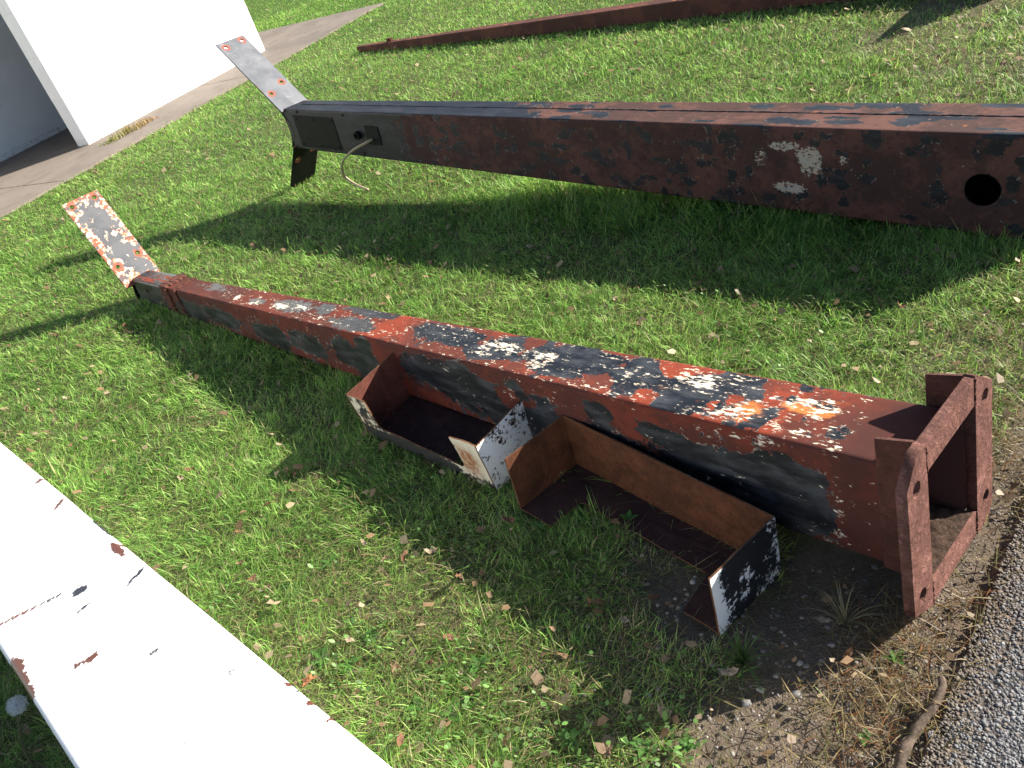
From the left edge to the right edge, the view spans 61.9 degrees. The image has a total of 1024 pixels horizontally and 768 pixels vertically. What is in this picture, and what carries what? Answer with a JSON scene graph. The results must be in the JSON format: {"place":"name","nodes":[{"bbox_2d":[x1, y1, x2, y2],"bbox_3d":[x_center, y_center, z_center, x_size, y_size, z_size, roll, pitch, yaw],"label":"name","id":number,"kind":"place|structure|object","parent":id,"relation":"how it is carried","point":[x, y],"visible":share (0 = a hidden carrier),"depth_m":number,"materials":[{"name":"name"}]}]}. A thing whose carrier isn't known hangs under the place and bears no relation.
{"place":"outdoors","nodes":[
{"label":"outdoors","id":0,"kind":"place"},
{"bbox_2d":[0,3,383,218],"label":"sidewalk","id":1,"kind":"structure","parent":0,"point":[39,169],"depth_m":8.30,"materials":[{"name":"concrete"}]},
{"bbox_2d":[98,115,159,145],"bbox_3d":[-3.593,-2.414,8.006,0.309,0.092,0.652,2,38,31],"label":"grass tuft","id":2,"kind":"object","parent":1,"relation":"on","point":[126,130],"visible":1,"depth_m":8.00,"materials":[{"name":"beige plant"}]},
{"bbox_2d":[0,0,1023,767],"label":"lawn grass","id":3,"kind":"structure","parent":0,"point":[578,198],"depth_m":3.02,"materials":[{"name":"green plant"}]},
{"bbox_2d":[247,574,255,580],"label":"fallen leaf","id":4,"kind":"object","parent":3,"relation":"on","point":[252,577],"visible":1,"depth_m":2.18,"materials":[{"name":"brown plant"}]},
{"bbox_2d":[397,732,404,747],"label":"fallen leaf","id":5,"kind":"object","parent":3,"relation":"on","point":[400,738],"visible":1,"depth_m":1.66,"materials":[{"name":"brown plant"}]},
{"bbox_2d":[401,550,407,561],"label":"fallen leaf","id":6,"kind":"object","parent":3,"relation":"on","point":[404,554],"visible":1,"depth_m":2.09,"materials":[{"name":"brown plant"}]},
{"bbox_2d":[443,633,458,639],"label":"fallen leaf","id":7,"kind":"object","parent":3,"relation":"on","point":[450,636],"visible":0.99,"depth_m":1.84,"materials":[{"name":"brown plant"}]},
{"bbox_2d":[475,525,484,531],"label":"fallen leaf","id":8,"kind":"object","parent":3,"relation":"on","point":[480,529],"visible":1,"depth_m":2.08,"materials":[{"name":"plant"}]},
{"bbox_2d":[502,515,514,523],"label":"fallen leaf","id":9,"kind":"object","parent":3,"relation":"on","point":[510,519],"visible":1,"depth_m":2.08,"materials":[{"name":"brown plant"}]},
{"bbox_2d":[620,616,629,623],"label":"fallen leaf","id":10,"kind":"object","parent":3,"relation":"on","point":[624,619],"visible":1,"depth_m":1.73,"materials":[{"name":"plant"}]},
{"bbox_2d":[661,654,669,661],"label":"fallen leaf","id":11,"kind":"object","parent":3,"relation":"on","point":[664,658],"visible":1,"depth_m":1.63,"materials":[{"name":"plant"}]},
{"bbox_2d":[716,667,740,675],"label":"fallen leaf","id":12,"kind":"object","parent":3,"relation":"on","point":[731,671],"visible":1,"depth_m":1.57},
{"bbox_2d":[0,0,1023,767],"bbox_3d":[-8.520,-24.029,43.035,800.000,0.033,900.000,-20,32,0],"label":"ground","id":13,"kind":"structure","parent":0,"point":[820,552],"depth_m":2.40,"materials":[{"name":"green plant"}]},
{"bbox_2d":[6,694,34,767],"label":"dandelion","id":14,"kind":"object","parent":13,"relation":"on","point":[15,706],"visible":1,"depth_m":1.78,"materials":[{"name":"white plant"}]},
{"bbox_2d":[0,0,264,161],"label":"building","id":15,"kind":"structure","parent":13,"relation":"on","point":[86,72],"depth_m":8.48,"materials":[{"name":"white paint"}]},
{"bbox_2d":[0,443,391,767],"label":"white pole","id":16,"kind":"object","parent":13,"relation":"on","point":[116,653],"visible":1,"depth_m":1.64,"materials":[{"name":"metal"}]},
{"bbox_2d":[301,673,316,687],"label":"fallen leaf","id":17,"kind":"object","parent":13,"relation":"on","point":[308,679],"visible":1,"depth_m":1.48,"materials":[{"name":"brown plant"}]},
{"bbox_2d":[309,645,329,669],"bbox_3d":[-0.430,0.614,1.905,0.052,0.014,0.066,-20,32,0],"label":"weed plant","id":18,"kind":"object","parent":13,"relation":"on","point":[322,651],"visible":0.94,"depth_m":1.91,"materials":[{"name":"green plant"}]},
{"bbox_2d":[320,552,335,569],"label":"weed plant","id":19,"kind":"object","parent":13,"relation":"on","point":[329,562],"visible":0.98,"depth_m":2.17,"materials":[{"name":"green plant"}]},
{"bbox_2d":[344,637,354,641],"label":"fallen leaf","id":20,"kind":"object","parent":13,"relation":"on","point":[348,639],"visible":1,"depth_m":1.91,"materials":[{"name":"beige plant"}]},
{"bbox_2d":[339,656,362,672],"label":"weed plant","id":21,"kind":"object","parent":13,"relation":"on","point":[349,667],"visible":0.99,"depth_m":1.87,"materials":[{"name":"green plant"}]},
{"bbox_2d":[360,628,379,647],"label":"weed plant","id":22,"kind":"object","parent":13,"relation":"on","point":[373,630],"visible":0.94,"depth_m":1.92,"materials":[{"name":"green plant"}]},
{"bbox_2d":[390,660,400,673],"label":"fallen leaf","id":23,"kind":"object","parent":13,"relation":"on","point":[395,666],"visible":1,"depth_m":1.82,"materials":[{"name":"beige plant"}]},
{"bbox_2d":[405,693,423,713],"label":"weed plant","id":24,"kind":"object","parent":13,"relation":"on","point":[415,701],"visible":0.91,"depth_m":1.73,"materials":[{"name":"green plant"}]},
{"bbox_2d":[423,547,437,553],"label":"fallen leaf","id":25,"kind":"object","parent":13,"relation":"on","point":[431,550],"visible":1,"depth_m":2.06,"materials":[{"name":"beige plant"}]},
{"bbox_2d":[345,353,532,489],"bbox_3d":[-0.201,0.094,2.411,0.559,0.172,0.198,18,53,42],"label":"metal cover","id":26,"kind":"object","parent":13,"relation":"on","point":[418,425],"visible":0.88,"depth_m":2.48,"materials":[{"name":"brown metal"}]},
{"bbox_2d":[438,702,461,721],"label":"weed plant","id":27,"kind":"object","parent":13,"relation":"on","point":[451,708],"visible":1,"depth_m":1.69,"materials":[{"name":"green plant"}]},
{"bbox_2d":[469,653,490,672],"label":"weed plant","id":28,"kind":"object","parent":13,"relation":"on","point":[482,660],"visible":1,"depth_m":1.77,"materials":[{"name":"green plant"}]},
{"bbox_2d":[0,0,1023,767],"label":"leaf crumbs","id":29,"kind":"object","parent":13,"relation":"on","point":[536,676],"visible":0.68,"depth_m":2.39,"materials":[{"name":"brown dry dead leaf"}]},
{"bbox_2d":[61,190,991,617],"bbox_3d":[-0.629,-0.270,2.893,4.057,0.519,0.379,17,47,43],"label":"steel pole","id":30,"kind":"object","parent":13,"relation":"on","point":[905,488],"visible":0.94,"depth_m":1.81,"materials":[{"name":"red metal"}]},
{"bbox_2d":[532,520,546,531],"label":"weed plant","id":31,"kind":"object","parent":13,"relation":"on","point":[539,523],"visible":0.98,"depth_m":2.05,"materials":[{"name":"green plant"}]},
{"bbox_2d":[558,728,579,750],"bbox_3d":[0.104,0.654,1.565,0.044,0.012,0.047,-7,34,19],"label":"weed plant","id":32,"kind":"object","parent":13,"relation":"on","point":[573,733],"visible":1,"depth_m":1.57,"materials":[{"name":"green plant"}]},
{"bbox_2d":[209,264,992,767],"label":"clover leaves","id":33,"kind":"object","parent":13,"relation":"on","point":[565,706],"visible":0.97,"depth_m":1.70,"materials":[{"name":"green plant"}]},
{"bbox_2d":[599,743,612,756],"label":"fallen leaf","id":34,"kind":"object","parent":13,"relation":"on","point":[605,752],"visible":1,"depth_m":1.51,"materials":[{"name":"beige plant"}]},
{"bbox_2d":[357,0,860,52],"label":"steel pole","id":35,"kind":"object","parent":13,"relation":"on","point":[643,12],"visible":0.95,"depth_m":6.02,"materials":[{"name":"brown metal"}]},
{"bbox_2d":[585,183,647,235],"bbox_3d":[0.432,-0.648,3.134,0.292,0.243,0.252,-20,32,0],"label":"grass tuft","id":36,"kind":"object","parent":13,"relation":"on","point":[626,229],"visible":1,"depth_m":3.19,"materials":[{"name":"green plant"}]},
{"bbox_2d":[216,35,1023,239],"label":"steel pole","id":37,"kind":"object","parent":13,"relation":"on","point":[919,164],"visible":1,"depth_m":2.98,"materials":[{"name":"brown metal"}]},
{"bbox_2d":[619,510,638,520],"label":"weed plant","id":38,"kind":"object","parent":13,"relation":"on","point":[627,516],"visible":1,"depth_m":1.99,"materials":[{"name":"green plant"}]},
{"bbox_2d":[629,737,651,757],"bbox_3d":[0.232,0.644,1.515,0.042,0.008,0.038,-20,32,0],"label":"weed plant","id":39,"kind":"object","parent":13,"relation":"on","point":[636,742],"visible":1,"depth_m":1.52,"materials":[{"name":"green plant"}]},
{"bbox_2d":[504,414,780,634],"bbox_3d":[0.268,0.284,1.895,0.201,0.167,0.619,-36,37,-25],"label":"metal cover","id":40,"kind":"object","parent":13,"relation":"on","point":[537,465],"visible":1,"depth_m":1.93,"materials":[{"name":"brown metal"}]},
{"bbox_2d":[677,732,695,753],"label":"weed plant","id":41,"kind":"object","parent":13,"relation":"on","point":[686,745],"visible":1,"depth_m":1.50,"materials":[{"name":"green plant"}]},
{"bbox_2d":[715,202,761,217],"bbox_3d":[0.837,-0.641,3.063,0.219,0.063,0.195,-20,32,0],"label":"weed plant","id":42,"kind":"object","parent":13,"relation":"on","point":[740,212],"visible":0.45,"depth_m":3.06,"materials":[{"name":"green plant"}]},
{"bbox_2d":[708,618,786,700],"bbox_3d":[0.432,0.516,1.597,0.156,0.152,0.120,6,40,34],"label":"grass tuft","id":43,"kind":"object","parent":13,"relation":"on","point":[741,653],"visible":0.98,"depth_m":1.59,"materials":[{"name":"green plant"}]},
{"bbox_2d":[756,686,763,692],"bbox_3d":[0.451,0.555,1.549,0.015,0.008,0.012,11,43,39],"label":"pebble","id":44,"kind":"object","parent":13,"relation":"on","point":[758,689],"visible":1,"depth_m":1.55,"materials":[{"name":"stone"}]},
{"bbox_2d":[766,292,779,296],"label":"weed plant","id":45,"kind":"object","parent":13,"relation":"on","point":[771,294],"visible":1,"depth_m":2.58,"materials":[{"name":"green plant"}]},
{"bbox_2d":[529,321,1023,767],"bbox_3d":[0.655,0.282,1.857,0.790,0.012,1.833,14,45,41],"label":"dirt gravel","id":46,"kind":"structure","parent":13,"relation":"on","point":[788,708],"depth_m":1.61,"materials":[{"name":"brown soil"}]},
{"bbox_2d":[741,699,751,706],"bbox_3d":[0.422,0.575,1.535,0.016,0.007,0.015,-17,32,5],"label":"pebble","id":47,"kind":"object","parent":46,"relation":"on","point":[747,703],"visible":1,"depth_m":1.53,"materials":[{"name":"stone"}]},
{"bbox_2d":[792,690,802,698],"bbox_3d":[0.509,0.553,1.521,0.018,0.008,0.016,-3,36,25],"label":"pebble","id":48,"kind":"object","parent":13,"relation":"on","point":[796,692],"visible":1,"depth_m":1.52,"materials":[{"name":"stone"}]},
{"bbox_2d":[813,616,832,622],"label":"fallen leaf","id":49,"kind":"object","parent":13,"relation":"on","point":[821,619],"visible":0.99,"depth_m":1.60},
{"bbox_2d":[798,578,891,653],"bbox_3d":[0.628,0.430,1.620,0.155,0.196,0.173,-20,32,0],"label":"grass tuft","id":50,"kind":"object","parent":13,"relation":"on","point":[843,616],"visible":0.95,"depth_m":1.60,"materials":[{"name":"green plant"}]},
{"bbox_2d":[842,644,852,665],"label":"fallen leaf","id":51,"kind":"object","parent":13,"relation":"on","point":[849,652],"visible":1,"depth_m":1.53,"materials":[{"name":"brown plant"}]},
{"bbox_2d":[856,728,870,745],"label":"weed plant","id":52,"kind":"object","parent":13,"relation":"on","point":[863,734],"visible":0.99,"depth_m":1.42,"materials":[{"name":"green plant"}]},
{"bbox_2d":[726,242,1023,767],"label":"dry straw","id":53,"kind":"object","parent":13,"relation":"on","point":[912,689],"visible":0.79,"depth_m":1.50,"materials":[{"name":"beige plant"}]},
{"bbox_2d":[883,650,903,664],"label":"weed plant","id":54,"kind":"object","parent":13,"relation":"on","point":[895,656],"visible":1,"depth_m":1.52,"materials":[{"name":"green plant"}]},
{"bbox_2d":[894,676,946,767],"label":"stick","id":55,"kind":"object","parent":13,"relation":"on","point":[915,731],"visible":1,"depth_m":1.39,"materials":[{"name":"brown wood"}]},
{"bbox_2d":[926,730,935,738],"bbox_3d":[0.686,0.574,1.396,0.014,0.008,0.016,-1,36,26],"label":"pebble","id":56,"kind":"object","parent":13,"relation":"on","point":[930,734],"visible":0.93,"depth_m":1.39,"materials":[{"name":"stone"}]},
{"bbox_2d":[982,306,989,315],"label":"fallen leaf","id":57,"kind":"object","parent":13,"relation":"on","point":[984,313],"visible":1,"depth_m":2.21,"materials":[{"name":"beige plant"}]},
{"bbox_2d":[999,60,1006,66],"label":"fallen leaf","id":58,"kind":"object","parent":13,"relation":"on","point":[1004,62],"visible":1,"depth_m":3.47,"materials":[{"name":"beige plant"}]},
{"bbox_2d":[913,486,1023,767],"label":"asphalt road","id":59,"kind":"structure","parent":0,"point":[993,572],"depth_m":1.43,"materials":[{"name":"grey asphalt"}]},
{"bbox_2d":[918,509,1023,767],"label":"asphalt aggregate","id":60,"kind":"object","parent":59,"relation":"on","point":[972,674],"visible":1,"depth_m":1.42,"materials":[{"name":"stone"}]}
]}

